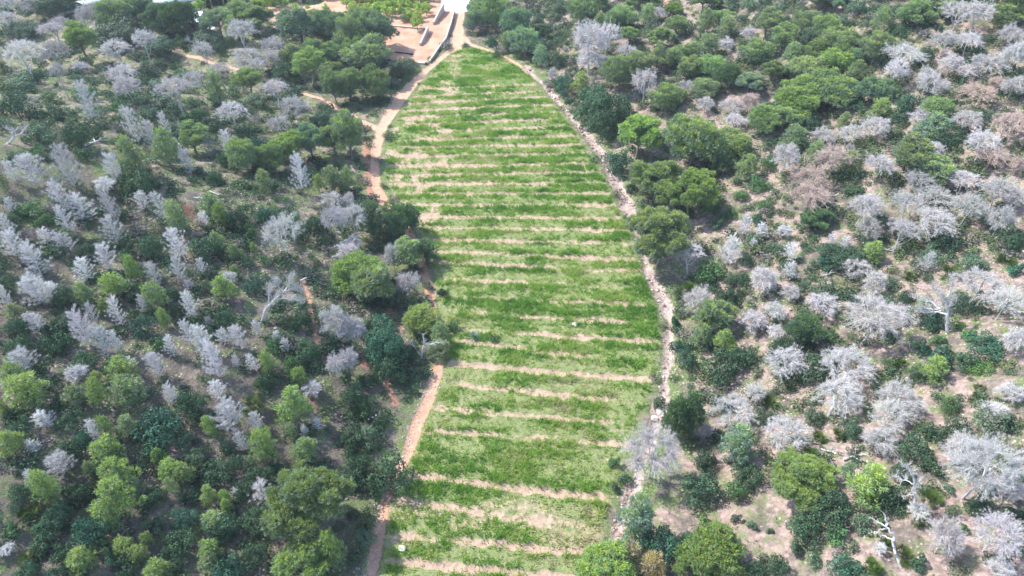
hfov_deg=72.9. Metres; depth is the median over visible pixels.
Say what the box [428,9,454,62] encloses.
parapet wall
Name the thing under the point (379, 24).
pine tree
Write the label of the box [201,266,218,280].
shrub
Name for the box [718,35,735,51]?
dead pine
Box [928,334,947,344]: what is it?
shrub
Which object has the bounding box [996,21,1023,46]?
dead pine
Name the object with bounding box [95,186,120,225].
dead pine
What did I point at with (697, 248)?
dead pine
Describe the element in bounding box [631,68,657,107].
dead pine
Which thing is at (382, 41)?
pine tree
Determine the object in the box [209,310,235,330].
shrub
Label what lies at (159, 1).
net tunnel
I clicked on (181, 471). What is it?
pine tree
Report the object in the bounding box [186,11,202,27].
hut
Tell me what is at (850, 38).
pine tree
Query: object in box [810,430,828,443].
fan palm
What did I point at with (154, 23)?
pine tree
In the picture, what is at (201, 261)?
dead pine
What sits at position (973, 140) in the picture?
dead pine
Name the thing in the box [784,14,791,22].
shrub
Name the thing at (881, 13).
pine tree
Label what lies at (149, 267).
dead pine
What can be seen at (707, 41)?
pine tree
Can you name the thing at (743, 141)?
pine tree
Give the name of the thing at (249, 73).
pine tree
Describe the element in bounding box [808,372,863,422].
dead pine
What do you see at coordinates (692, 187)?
pine tree
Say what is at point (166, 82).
dead pine
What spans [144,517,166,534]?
shrub
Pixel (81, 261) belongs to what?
dead pine
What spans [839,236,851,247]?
dead pine
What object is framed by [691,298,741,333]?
pine tree
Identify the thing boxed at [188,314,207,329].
shrub
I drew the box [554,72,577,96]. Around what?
shrub
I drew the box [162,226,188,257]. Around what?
dead pine
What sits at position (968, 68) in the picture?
dead pine
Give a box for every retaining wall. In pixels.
[419,26,428,45]
[433,3,444,24]
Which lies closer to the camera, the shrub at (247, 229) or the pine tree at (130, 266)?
the pine tree at (130, 266)
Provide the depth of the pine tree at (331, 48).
122.96 m
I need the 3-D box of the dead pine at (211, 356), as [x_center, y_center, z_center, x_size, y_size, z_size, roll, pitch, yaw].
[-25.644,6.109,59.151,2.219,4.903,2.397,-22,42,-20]
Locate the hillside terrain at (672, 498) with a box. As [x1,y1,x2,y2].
[0,0,1023,575]
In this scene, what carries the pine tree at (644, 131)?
on the hillside terrain at (672, 498)
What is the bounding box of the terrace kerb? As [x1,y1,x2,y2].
[393,25,425,29]
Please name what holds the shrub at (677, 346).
on the hillside terrain at (672, 498)
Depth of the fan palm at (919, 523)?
47.42 m
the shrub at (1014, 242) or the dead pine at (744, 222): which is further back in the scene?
the dead pine at (744, 222)
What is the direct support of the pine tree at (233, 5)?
on the hillside terrain at (672, 498)
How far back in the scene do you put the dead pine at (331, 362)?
62.72 m
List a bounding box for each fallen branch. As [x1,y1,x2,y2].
[84,135,109,146]
[300,272,322,283]
[820,446,843,454]
[843,450,868,461]
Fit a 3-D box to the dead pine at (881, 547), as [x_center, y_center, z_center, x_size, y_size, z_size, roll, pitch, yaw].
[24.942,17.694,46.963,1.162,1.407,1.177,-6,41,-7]
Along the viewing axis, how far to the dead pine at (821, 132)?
87.15 m
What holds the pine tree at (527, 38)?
on the hillside terrain at (672, 498)
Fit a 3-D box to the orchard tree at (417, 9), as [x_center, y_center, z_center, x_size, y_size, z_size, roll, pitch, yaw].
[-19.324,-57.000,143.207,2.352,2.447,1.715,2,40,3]
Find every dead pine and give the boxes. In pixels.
[0,0,16,19]
[0,10,21,32]
[0,38,45,82]
[0,212,18,240]
[0,227,27,255]
[0,285,12,303]
[0,541,13,558]
[1,158,16,181]
[2,196,16,210]
[2,344,42,369]
[6,152,50,186]
[15,0,38,20]
[15,271,51,305]
[19,240,52,276]
[22,467,36,487]
[23,311,46,333]
[24,438,42,451]
[29,409,55,428]
[35,21,66,54]
[36,225,57,244]
[37,38,76,63]
[39,280,60,301]
[41,177,70,210]
[43,448,77,478]
[46,141,86,189]
[47,61,69,99]
[48,13,69,30]
[50,231,77,256]
[52,205,76,233]
[64,303,95,345]
[64,364,89,381]
[67,192,97,222]
[70,61,89,70]
[71,256,96,281]
[72,0,96,27]
[72,78,100,119]
[81,302,99,325]
[84,418,101,441]
[87,241,117,269]
[89,323,112,356]
[91,175,116,191]
[94,37,134,70]
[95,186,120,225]
[97,214,127,245]
[100,151,123,181]
[103,63,140,86]
[104,294,128,325]
[106,329,124,352]
[109,73,144,102]
[116,104,143,144]
[130,27,157,66]
[132,189,151,209]
[134,294,147,311]
[140,118,158,149]
[141,352,165,376]
[143,261,161,287]
[147,190,166,219]
[150,74,197,118]
[156,110,170,131]
[160,334,178,356]
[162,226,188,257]
[162,380,178,405]
[165,254,186,280]
[172,141,185,165]
[177,317,196,344]
[178,148,195,173]
[178,288,198,317]
[180,69,204,100]
[182,203,197,225]
[183,279,193,288]
[188,324,212,353]
[189,39,213,72]
[194,257,208,274]
[195,211,209,224]
[197,338,226,377]
[201,134,216,156]
[204,316,214,326]
[207,379,226,400]
[208,61,231,77]
[209,395,245,431]
[211,101,249,133]
[214,327,230,343]
[216,127,233,150]
[221,271,237,282]
[223,17,260,56]
[227,47,266,67]
[227,323,245,349]
[230,354,240,367]
[230,487,241,498]
[232,431,248,451]
[244,56,265,70]
[245,353,259,370]
[246,411,262,429]
[246,477,271,506]
[251,318,263,334]
[259,34,284,60]
[260,211,304,253]
[261,78,290,104]
[264,48,280,67]
[267,112,291,132]
[269,331,283,344]
[275,93,310,121]
[280,337,291,351]
[288,150,311,188]
[299,423,308,437]
[301,379,321,398]
[312,416,322,428]
[317,304,348,338]
[318,191,341,207]
[318,203,348,240]
[325,352,348,378]
[331,242,356,257]
[338,233,361,252]
[338,311,367,346]
[338,347,360,373]
[340,191,354,206]
[340,198,366,236]
[381,242,404,269]
[395,271,421,294]
[548,66,557,79]
[572,17,612,62]
[575,48,608,74]
[599,20,622,53]
[617,43,637,55]
[617,420,683,486]
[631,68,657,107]
[654,5,667,17]
[672,249,689,263]
[678,242,705,273]
[679,80,694,92]
[683,284,713,316]
[697,96,714,109]
[699,423,713,437]
[707,391,759,429]
[717,232,742,263]
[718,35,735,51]
[718,98,745,114]
[723,110,747,127]
[737,309,769,334]
[738,212,752,233]
[739,24,757,39]
[739,92,760,114]
[744,380,768,402]
[746,239,758,246]
[751,262,780,296]
[755,221,768,238]
[760,342,809,379]
[760,414,815,452]
[763,300,788,319]
[766,323,785,339]
[769,141,800,174]
[777,223,792,236]
[777,284,802,300]
[780,241,800,259]
[781,260,798,279]
[786,181,838,212]
[788,161,832,196]
[804,292,839,317]
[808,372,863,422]
[810,126,836,142]
[810,141,863,177]
[814,343,878,384]
[824,234,839,243]
[825,156,842,168]
[836,290,918,345]
[837,122,864,146]
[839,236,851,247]
[839,257,875,279]
[842,143,855,154]
[846,191,889,227]
[855,112,894,138]
[856,216,884,239]
[859,425,901,460]
[862,267,887,295]
[863,151,898,181]
[867,394,919,438]
[871,541,888,556]
[875,377,930,420]
[879,38,931,73]
[881,56,909,80]
[885,217,918,236]
[888,306,911,323]
[889,187,928,216]
[889,217,925,254]
[903,167,942,196]
[905,105,929,126]
[906,501,931,525]
[913,184,957,209]
[916,64,937,80]
[916,68,952,100]
[917,204,959,244]
[917,250,938,270]
[927,29,959,56]
[927,512,970,556]
[931,142,946,154]
[934,50,964,75]
[935,0,981,32]
[937,428,1023,501]
[939,427,991,467]
[944,190,990,228]
[945,170,985,194]
[950,107,984,131]
[951,61,985,81]
[952,29,984,55]
[952,78,998,106]
[952,265,1007,305]
[962,0,998,30]
[964,124,1003,159]
[964,506,1023,560]
[969,52,1012,78]
[971,175,1020,209]
[972,144,1015,169]
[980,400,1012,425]
[982,554,1016,575]
[983,283,1023,319]
[984,204,1018,239]
[986,76,1004,89]
[989,110,1023,144]
[993,380,1023,403]
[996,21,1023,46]
[998,38,1023,68]
[999,326,1023,353]
[1000,74,1023,99]
[1003,481,1023,502]
[1006,185,1023,210]
[1008,154,1023,174]
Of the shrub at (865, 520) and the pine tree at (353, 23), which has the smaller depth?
the shrub at (865, 520)
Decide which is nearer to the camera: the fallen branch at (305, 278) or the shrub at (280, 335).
the shrub at (280, 335)
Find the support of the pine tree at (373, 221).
on the hillside terrain at (672, 498)
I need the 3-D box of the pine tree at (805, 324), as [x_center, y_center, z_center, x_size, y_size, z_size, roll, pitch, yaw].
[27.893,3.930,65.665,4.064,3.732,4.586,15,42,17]
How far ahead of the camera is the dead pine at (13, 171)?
71.08 m
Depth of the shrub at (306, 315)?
67.20 m
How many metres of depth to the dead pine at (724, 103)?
97.44 m
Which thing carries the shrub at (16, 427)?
on the hillside terrain at (672, 498)
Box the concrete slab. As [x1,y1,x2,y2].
[417,60,425,64]
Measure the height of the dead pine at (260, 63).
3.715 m
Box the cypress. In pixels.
[206,0,210,8]
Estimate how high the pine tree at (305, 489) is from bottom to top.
7.158 m
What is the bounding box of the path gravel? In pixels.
[362,372,443,575]
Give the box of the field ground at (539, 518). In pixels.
[380,49,659,575]
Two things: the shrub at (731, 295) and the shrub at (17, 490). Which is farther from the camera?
the shrub at (731, 295)
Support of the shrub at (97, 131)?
on the hillside terrain at (672, 498)
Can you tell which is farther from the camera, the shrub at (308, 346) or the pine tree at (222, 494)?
the shrub at (308, 346)
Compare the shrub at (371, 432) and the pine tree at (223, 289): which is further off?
the pine tree at (223, 289)
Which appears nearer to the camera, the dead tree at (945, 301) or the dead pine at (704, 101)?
the dead tree at (945, 301)
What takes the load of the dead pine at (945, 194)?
on the hillside terrain at (672, 498)
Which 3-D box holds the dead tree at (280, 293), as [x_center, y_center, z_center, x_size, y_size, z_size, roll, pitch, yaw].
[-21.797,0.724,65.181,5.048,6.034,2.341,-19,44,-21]
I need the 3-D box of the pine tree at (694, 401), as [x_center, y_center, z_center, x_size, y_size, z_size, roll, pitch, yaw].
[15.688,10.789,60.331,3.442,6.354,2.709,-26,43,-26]
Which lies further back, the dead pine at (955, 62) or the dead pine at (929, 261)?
the dead pine at (955, 62)
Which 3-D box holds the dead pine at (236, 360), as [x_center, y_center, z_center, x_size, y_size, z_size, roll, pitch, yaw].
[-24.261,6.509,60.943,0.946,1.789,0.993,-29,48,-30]
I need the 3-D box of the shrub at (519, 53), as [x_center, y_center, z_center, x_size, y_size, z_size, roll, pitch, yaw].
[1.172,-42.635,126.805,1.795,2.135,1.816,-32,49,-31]
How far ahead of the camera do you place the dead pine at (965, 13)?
91.66 m
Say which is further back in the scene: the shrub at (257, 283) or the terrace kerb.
the terrace kerb
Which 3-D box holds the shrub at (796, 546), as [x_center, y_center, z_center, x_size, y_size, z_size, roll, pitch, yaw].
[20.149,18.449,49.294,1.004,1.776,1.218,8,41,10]
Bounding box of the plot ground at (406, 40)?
[265,0,454,62]
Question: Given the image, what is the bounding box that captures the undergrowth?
[0,0,1023,575]
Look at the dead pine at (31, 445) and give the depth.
51.52 m
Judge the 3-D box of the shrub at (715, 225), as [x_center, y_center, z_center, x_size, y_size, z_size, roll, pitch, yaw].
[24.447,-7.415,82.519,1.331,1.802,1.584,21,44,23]
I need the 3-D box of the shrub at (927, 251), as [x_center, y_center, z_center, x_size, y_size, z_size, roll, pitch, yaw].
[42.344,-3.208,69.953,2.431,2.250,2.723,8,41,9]
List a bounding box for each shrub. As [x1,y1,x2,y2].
[0,89,34,117]
[0,273,20,296]
[1,20,39,40]
[1,317,28,338]
[2,149,31,165]
[2,213,23,228]
[2,405,20,425]
[4,70,37,92]
[4,332,38,359]
[4,520,18,537]
[5,413,34,440]
[6,481,34,514]
[9,559,38,575]
[15,198,46,218]
[17,23,38,38]
[18,122,58,145]
[24,103,46,121]
[26,70,50,82]
[28,141,45,158]
[28,530,57,558]
[30,510,66,543]
[32,213,53,227]
[37,331,77,354]
[39,89,58,100]
[42,104,70,119]
[42,499,76,530]
[45,241,70,258]
[45,342,63,353]
[45,562,74,575]
[47,311,71,332]
[49,391,63,410]
[49,542,75,566]
[50,285,78,310]
[53,405,86,431]
[56,441,82,463]
[57,113,92,149]
[65,480,96,509]
[66,349,99,372]
[69,517,112,569]
[70,85,98,103]
[70,427,94,448]
[72,147,95,161]
[74,242,95,258]
[75,206,104,223]
[82,487,97,500]
[83,122,103,138]
[84,104,111,120]
[86,535,114,556]
[89,235,109,247]
[89,461,108,477]
[93,11,146,50]
[99,362,112,381]
[102,99,128,111]
[103,551,121,566]
[111,554,142,575]
[112,107,134,121]
[113,161,158,195]
[120,242,133,256]
[125,314,157,340]
[126,291,146,304]
[127,130,142,144]
[129,405,182,459]
[130,61,157,76]
[131,441,165,473]
[136,105,163,122]
[139,233,162,259]
[140,485,167,509]
[143,34,175,57]
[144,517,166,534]
[147,79,162,90]
[150,96,178,108]
[151,339,167,352]
[152,59,165,67]
[156,103,186,120]
[156,287,180,305]
[156,544,188,569]
[163,121,188,137]
[163,525,197,554]
[169,304,188,326]
[169,430,194,451]
[169,507,199,532]
[172,68,193,78]
[173,34,187,46]
[174,390,211,419]
[175,200,185,210]
[176,486,198,504]
[180,108,207,123]
[180,446,205,466]
[184,95,203,109]
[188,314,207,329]
[189,235,224,263]
[189,467,204,485]
[193,29,226,46]
[196,279,217,296]
[197,456,234,492]
[200,512,241,547]
[201,115,222,132]
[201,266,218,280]
[205,171,222,186]
[205,207,221,218]
[205,327,219,340]
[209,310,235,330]
[210,553,242,575]
[212,41,228,54]
[215,151,228,167]
[219,443,236,456]
[223,205,247,231]
[226,453,254,472]
[228,552,250,574]
[229,479,252,505]
[230,253,255,266]
[232,124,251,134]
[235,505,269,539]
[236,542,269,573]
[240,218,256,236]
[241,273,265,294]
[243,92,261,105]
[244,464,272,490]
[250,137,266,148]
[253,206,275,224]
[254,368,279,393]
[255,254,271,264]
[264,337,283,355]
[266,328,285,345]
[267,462,282,474]
[270,402,286,412]
[271,62,300,83]
[279,313,297,332]
[281,352,302,375]
[282,80,298,91]
[284,230,302,242]
[286,212,299,224]
[292,299,305,312]
[293,337,321,362]
[298,310,314,326]
[301,215,328,235]
[310,110,333,127]
[340,380,366,412]
[340,426,362,454]
[342,452,377,481]
[342,459,365,492]
[352,395,375,417]
[353,526,377,549]
[354,425,379,450]
[358,313,379,341]
[361,474,390,495]
[363,313,409,368]
[366,448,415,501]
[369,348,406,383]
[369,412,388,433]
[373,284,414,310]
[384,224,396,236]
[388,57,418,77]
[398,10,410,21]
[400,341,419,359]
[422,281,432,289]
[436,288,448,295]
[448,319,460,332]
[468,331,479,341]
[485,36,496,46]
[491,50,503,58]
[513,49,522,59]
[531,13,544,24]
[540,37,553,50]
[546,11,560,20]
[550,52,567,67]
[553,4,563,12]
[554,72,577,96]
[555,30,563,37]
[572,84,611,125]
[585,90,631,140]
[603,147,633,176]
[608,457,620,468]
[610,481,620,492]
[619,101,634,115]
[624,183,635,193]
[638,522,684,568]
[644,22,656,29]
[653,395,665,409]
[668,339,685,352]
[671,316,679,325]
[675,347,698,370]
[678,530,692,544]
[680,471,722,511]
[691,448,716,476]
[693,256,727,282]
[695,199,722,213]
[699,514,709,528]
[700,346,742,391]
[703,277,717,286]
[711,395,735,411]
[712,218,724,229]
[713,286,742,306]
[715,206,738,219]
[716,195,726,205]
[721,479,748,502]
[727,271,750,286]
[730,345,754,366]
[730,514,742,522]
[731,463,764,492]
[733,190,750,201]
[735,14,748,23]
[736,249,754,267]
[740,0,756,11]
[743,232,761,244]
[743,552,768,575]
[744,521,757,529]
[745,173,772,193]
[751,9,764,21]
[753,212,767,226]
[753,406,777,427]
[755,0,772,9]
[756,200,774,211]
[759,157,777,169]
[761,554,791,575]
[765,527,773,533]
[767,242,787,257]
[767,334,800,359]
[769,0,786,11]
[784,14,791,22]
[785,515,805,528]
[786,510,822,552]
[789,5,806,14]
[790,539,802,554]
[792,352,845,384]
[794,280,811,292]
[800,115,820,131]
[804,406,829,429]
[806,280,833,304]
[806,551,821,568]
[810,489,854,541]
[815,242,868,272]
[815,253,832,271]
[824,343,833,354]
[824,526,848,547]
[824,551,862,575]
[826,329,838,342]
[837,415,863,441]
[838,14,851,25]
[843,95,867,112]
[844,0,866,15]
[845,444,858,456]
[849,513,872,535]
[855,297,870,307]
[869,211,892,225]
[869,482,911,519]
[877,518,888,531]
[881,295,895,304]
[882,3,899,10]
[883,23,900,35]
[884,330,899,344]
[885,278,898,291]
[886,109,910,125]
[889,460,918,485]
[890,22,906,33]
[893,92,915,112]
[893,132,905,140]
[894,430,934,463]
[895,288,916,305]
[904,299,949,331]
[905,338,920,350]
[909,552,926,573]
[912,45,934,61]
[912,337,932,356]
[915,242,944,267]
[917,458,938,469]
[919,220,962,255]
[920,421,940,440]
[925,345,952,375]
[925,463,944,475]
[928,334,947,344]
[933,415,976,450]
[937,129,961,147]
[937,394,962,414]
[941,482,955,494]
[942,344,955,360]
[943,504,962,519]
[944,290,995,316]
[949,316,965,329]
[953,350,979,373]
[959,328,976,342]
[959,522,970,534]
[960,254,990,271]
[961,253,983,265]
[962,494,994,517]
[963,329,1006,361]
[965,358,995,375]
[968,398,1021,440]
[972,109,999,124]
[976,33,993,44]
[990,222,1023,250]
[1000,506,1023,520]
[1001,416,1015,431]
[1007,263,1023,276]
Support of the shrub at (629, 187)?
on the hillside terrain at (672, 498)
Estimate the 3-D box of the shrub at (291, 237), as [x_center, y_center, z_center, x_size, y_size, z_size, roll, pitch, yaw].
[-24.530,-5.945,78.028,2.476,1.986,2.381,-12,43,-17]
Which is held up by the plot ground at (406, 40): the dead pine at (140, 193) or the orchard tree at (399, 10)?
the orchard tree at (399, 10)
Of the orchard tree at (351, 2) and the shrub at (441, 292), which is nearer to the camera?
the shrub at (441, 292)
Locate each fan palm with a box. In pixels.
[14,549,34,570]
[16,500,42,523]
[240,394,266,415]
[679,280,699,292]
[760,394,779,408]
[799,445,820,456]
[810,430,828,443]
[828,427,845,441]
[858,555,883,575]
[874,373,887,384]
[876,534,895,549]
[888,354,908,368]
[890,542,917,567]
[901,270,916,279]
[910,517,932,529]
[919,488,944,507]
[928,325,939,333]
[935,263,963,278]
[969,391,985,405]
[972,383,986,390]
[993,251,1007,261]
[1002,256,1017,265]
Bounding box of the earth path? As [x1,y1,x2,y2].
[124,0,666,575]
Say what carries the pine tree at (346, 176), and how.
on the hillside terrain at (672, 498)
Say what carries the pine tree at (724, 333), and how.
on the hillside terrain at (672, 498)
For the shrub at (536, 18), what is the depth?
140.09 m
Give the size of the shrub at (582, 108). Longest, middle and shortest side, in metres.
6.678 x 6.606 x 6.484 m
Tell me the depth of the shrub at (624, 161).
94.88 m
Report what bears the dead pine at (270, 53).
on the hillside terrain at (672, 498)
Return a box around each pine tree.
[0,59,13,75]
[0,173,10,190]
[0,361,31,389]
[0,370,51,413]
[0,399,12,416]
[0,429,27,458]
[2,355,13,364]
[4,303,27,319]
[24,468,61,504]
[25,0,83,17]
[58,382,89,409]
[61,20,98,65]
[64,544,99,575]
[70,281,98,309]
[81,459,98,475]
[85,376,108,407]
[86,433,127,464]
[87,370,104,383]
[87,473,146,531]
[88,505,104,520]
[89,0,133,33]
[93,414,119,440]
[95,297,112,316]
[96,271,129,298]
[96,454,142,485]
[100,507,124,532]
[101,353,140,384]
[105,372,148,413]
[109,534,134,560]
[114,133,149,177]
[114,414,142,442]
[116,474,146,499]
[120,252,142,278]
[121,0,154,22]
[125,543,150,563]
[137,2,175,34]
[138,279,171,312]
[138,530,154,548]
[142,556,174,575]
[150,126,181,167]
[150,446,169,464]
[153,0,198,34]
[154,307,172,329]
[157,455,176,481]
[161,198,191,233]
[162,476,181,495]
[168,460,196,484]
[177,118,211,153]
[187,455,204,470]
[196,549,218,573]
[197,7,233,39]
[197,538,224,560]
[198,191,225,214]
[199,415,218,437]
[199,484,219,508]
[199,508,226,535]
[204,68,227,105]
[208,231,227,246]
[210,201,230,228]
[210,274,241,300]
[217,0,254,18]
[217,489,231,501]
[220,496,236,512]
[222,14,243,44]
[223,135,259,171]
[224,243,243,261]
[229,66,262,96]
[229,265,240,278]
[236,5,274,32]
[247,425,281,463]
[249,242,257,253]
[252,142,284,173]
[254,167,274,194]
[257,349,277,373]
[259,459,357,552]
[267,128,304,161]
[269,539,329,575]
[272,384,315,428]
[274,6,316,43]
[278,42,301,65]
[284,420,298,440]
[288,366,309,385]
[289,435,320,464]
[290,45,327,83]
[297,120,324,160]
[298,38,328,51]
[305,8,331,32]
[310,39,341,61]
[311,6,344,36]
[312,173,325,193]
[315,61,342,76]
[318,68,345,102]
[318,526,346,572]
[319,124,346,154]
[320,164,345,191]
[328,249,389,296]
[329,108,363,159]
[331,3,370,44]
[333,67,363,101]
[337,30,393,71]
[339,33,363,63]
[339,165,356,192]
[342,6,372,20]
[349,263,397,301]
[358,199,387,238]
[360,62,391,98]
[365,7,400,43]
[377,34,386,58]
[381,200,421,235]
[391,234,424,267]
[400,301,441,336]
[418,237,439,264]
[425,337,449,362]
[429,321,449,344]
[462,4,485,30]
[465,0,484,10]
[480,0,509,28]
[498,6,532,35]
[499,31,512,49]
[506,25,542,55]
[519,0,533,5]
[532,44,548,66]
[535,24,552,39]
[566,0,601,21]
[569,70,589,93]
[573,536,636,575]
[591,11,608,26]
[595,0,608,10]
[597,54,639,90]
[604,4,638,27]
[613,490,657,547]
[615,537,643,575]
[616,113,662,159]
[619,26,640,44]
[624,50,657,72]
[624,205,692,265]
[626,0,661,13]
[628,159,681,203]
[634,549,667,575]
[638,2,657,24]
[646,82,689,111]
[647,26,676,44]
[649,40,665,68]
[657,45,684,68]
[660,112,684,152]
[661,113,731,162]
[661,391,696,440]
[663,14,689,33]
[664,1,684,16]
[666,169,720,216]
[671,386,706,432]
[671,554,688,575]
[672,519,749,575]
[677,40,705,56]
[677,54,702,76]
[683,166,716,178]
[688,322,712,351]
[689,77,723,98]
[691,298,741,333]
[692,0,722,10]
[693,7,717,30]
[696,53,727,74]
[697,31,718,54]
[709,148,737,172]
[710,9,736,21]
[711,328,738,352]
[712,61,742,87]
[715,15,737,38]
[717,421,761,470]
[719,126,752,153]
[722,0,742,9]
[731,133,753,161]
[734,153,761,181]
[735,71,765,92]
[737,36,779,63]
[747,102,780,134]
[755,5,784,36]
[761,59,789,80]
[764,105,805,129]
[770,21,801,48]
[770,84,820,118]
[770,446,839,513]
[777,122,809,152]
[780,40,802,60]
[780,73,830,105]
[783,55,831,78]
[785,308,830,345]
[790,9,822,32]
[797,27,816,44]
[799,206,836,229]
[800,36,831,56]
[803,66,862,107]
[806,139,826,162]
[808,0,832,10]
[811,13,844,36]
[817,42,863,70]
[819,27,862,53]
[826,0,850,11]
[832,84,850,108]
[832,149,862,177]
[836,111,852,126]
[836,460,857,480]
[840,47,863,66]
[841,461,891,509]
[843,59,868,81]
[853,74,899,101]
[858,30,900,60]
[861,240,886,265]
[866,96,893,117]
[868,5,893,33]
[892,129,935,173]
[894,0,939,26]
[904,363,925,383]
[910,110,952,142]
[911,152,961,185]
[915,354,949,386]
[917,94,956,116]
[930,0,945,11]
[935,0,966,20]
[942,0,991,5]
[973,0,1005,12]
[988,2,1023,26]
[995,0,1023,13]
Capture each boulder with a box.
[398,545,405,550]
[651,415,658,420]
[656,407,664,414]
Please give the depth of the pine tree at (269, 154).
88.17 m
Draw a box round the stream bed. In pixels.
[524,66,675,575]
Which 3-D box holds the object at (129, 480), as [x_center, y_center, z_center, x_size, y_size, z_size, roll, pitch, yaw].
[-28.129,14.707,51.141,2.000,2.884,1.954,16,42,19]
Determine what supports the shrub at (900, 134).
on the hillside terrain at (672, 498)
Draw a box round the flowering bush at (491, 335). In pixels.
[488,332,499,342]
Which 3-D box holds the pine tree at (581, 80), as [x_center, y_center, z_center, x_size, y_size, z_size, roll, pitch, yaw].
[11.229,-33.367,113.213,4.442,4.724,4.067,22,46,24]
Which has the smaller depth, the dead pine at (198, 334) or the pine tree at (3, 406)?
the pine tree at (3, 406)
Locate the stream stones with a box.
[524,64,674,540]
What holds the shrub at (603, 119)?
on the hillside terrain at (672, 498)
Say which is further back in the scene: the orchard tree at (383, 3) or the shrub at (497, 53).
the orchard tree at (383, 3)
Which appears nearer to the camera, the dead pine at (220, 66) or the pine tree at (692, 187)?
the pine tree at (692, 187)
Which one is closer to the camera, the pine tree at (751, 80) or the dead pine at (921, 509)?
the dead pine at (921, 509)
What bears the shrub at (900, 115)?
on the hillside terrain at (672, 498)
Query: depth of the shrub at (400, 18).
140.50 m
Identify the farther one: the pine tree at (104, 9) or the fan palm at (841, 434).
the pine tree at (104, 9)
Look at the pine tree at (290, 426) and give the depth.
58.22 m
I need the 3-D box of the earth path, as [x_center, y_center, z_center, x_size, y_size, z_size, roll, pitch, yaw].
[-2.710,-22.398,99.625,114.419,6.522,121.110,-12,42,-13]
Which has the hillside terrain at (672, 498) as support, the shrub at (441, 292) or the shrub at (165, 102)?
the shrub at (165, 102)
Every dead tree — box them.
[3,123,27,143]
[23,94,36,111]
[185,35,197,44]
[259,270,305,323]
[406,331,443,358]
[869,510,902,568]
[890,458,924,518]
[905,270,959,332]
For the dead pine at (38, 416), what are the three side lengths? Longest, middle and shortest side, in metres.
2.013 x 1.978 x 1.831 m
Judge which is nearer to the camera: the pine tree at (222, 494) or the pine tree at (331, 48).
the pine tree at (222, 494)
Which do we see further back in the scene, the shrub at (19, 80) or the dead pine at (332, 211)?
the shrub at (19, 80)
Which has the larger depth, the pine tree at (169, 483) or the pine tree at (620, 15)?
the pine tree at (620, 15)
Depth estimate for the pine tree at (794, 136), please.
88.11 m
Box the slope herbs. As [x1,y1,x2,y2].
[0,0,1023,575]
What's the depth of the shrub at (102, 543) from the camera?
47.85 m
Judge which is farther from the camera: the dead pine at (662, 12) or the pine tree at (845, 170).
the dead pine at (662, 12)
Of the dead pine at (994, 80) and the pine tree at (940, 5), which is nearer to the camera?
the dead pine at (994, 80)
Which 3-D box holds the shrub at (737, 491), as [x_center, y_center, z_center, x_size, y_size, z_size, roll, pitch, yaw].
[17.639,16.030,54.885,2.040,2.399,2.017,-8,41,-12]
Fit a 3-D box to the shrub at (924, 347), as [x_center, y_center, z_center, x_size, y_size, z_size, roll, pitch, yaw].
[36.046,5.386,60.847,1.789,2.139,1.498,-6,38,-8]
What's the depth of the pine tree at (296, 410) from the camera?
58.54 m
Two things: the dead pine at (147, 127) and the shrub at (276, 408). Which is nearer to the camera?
the shrub at (276, 408)
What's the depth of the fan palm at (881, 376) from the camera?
60.00 m
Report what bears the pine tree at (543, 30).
on the hillside terrain at (672, 498)
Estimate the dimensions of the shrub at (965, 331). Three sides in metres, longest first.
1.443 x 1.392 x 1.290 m
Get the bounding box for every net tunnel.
[65,0,103,13]
[152,0,193,3]
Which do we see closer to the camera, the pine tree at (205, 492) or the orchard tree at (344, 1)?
the pine tree at (205, 492)
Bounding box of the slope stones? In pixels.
[0,0,1019,575]
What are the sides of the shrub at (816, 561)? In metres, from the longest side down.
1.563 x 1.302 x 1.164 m
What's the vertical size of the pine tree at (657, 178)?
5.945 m
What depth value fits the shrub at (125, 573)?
47.84 m
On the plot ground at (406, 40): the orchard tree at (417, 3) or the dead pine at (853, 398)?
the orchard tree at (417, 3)
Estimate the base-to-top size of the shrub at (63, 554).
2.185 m
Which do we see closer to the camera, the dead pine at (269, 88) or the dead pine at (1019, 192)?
the dead pine at (1019, 192)
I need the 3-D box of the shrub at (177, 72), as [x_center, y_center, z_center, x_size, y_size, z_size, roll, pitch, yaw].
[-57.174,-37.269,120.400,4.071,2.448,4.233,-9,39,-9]
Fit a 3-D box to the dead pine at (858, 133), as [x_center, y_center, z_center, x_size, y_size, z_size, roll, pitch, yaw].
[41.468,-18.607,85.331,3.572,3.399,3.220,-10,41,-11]
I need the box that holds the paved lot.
[441,0,469,11]
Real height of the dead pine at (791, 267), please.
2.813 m
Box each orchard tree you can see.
[192,0,205,10]
[250,0,261,4]
[261,0,271,7]
[279,0,288,7]
[340,0,350,6]
[347,0,356,7]
[370,3,379,11]
[379,1,388,7]
[379,4,388,14]
[386,0,396,7]
[387,6,396,16]
[394,0,405,7]
[397,7,405,15]
[401,10,410,18]
[402,0,412,7]
[404,7,413,12]
[410,10,422,18]
[410,14,423,30]
[413,1,421,7]
[413,6,423,12]
[421,3,431,15]
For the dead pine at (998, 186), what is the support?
on the hillside terrain at (672, 498)
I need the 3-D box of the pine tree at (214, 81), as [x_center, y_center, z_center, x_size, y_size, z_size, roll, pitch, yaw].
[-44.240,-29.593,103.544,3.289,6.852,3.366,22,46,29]
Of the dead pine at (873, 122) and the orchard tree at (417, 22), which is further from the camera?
the orchard tree at (417, 22)
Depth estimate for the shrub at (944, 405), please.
54.84 m
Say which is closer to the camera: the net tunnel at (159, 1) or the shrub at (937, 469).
the shrub at (937, 469)
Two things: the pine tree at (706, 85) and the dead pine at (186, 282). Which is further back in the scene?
the pine tree at (706, 85)

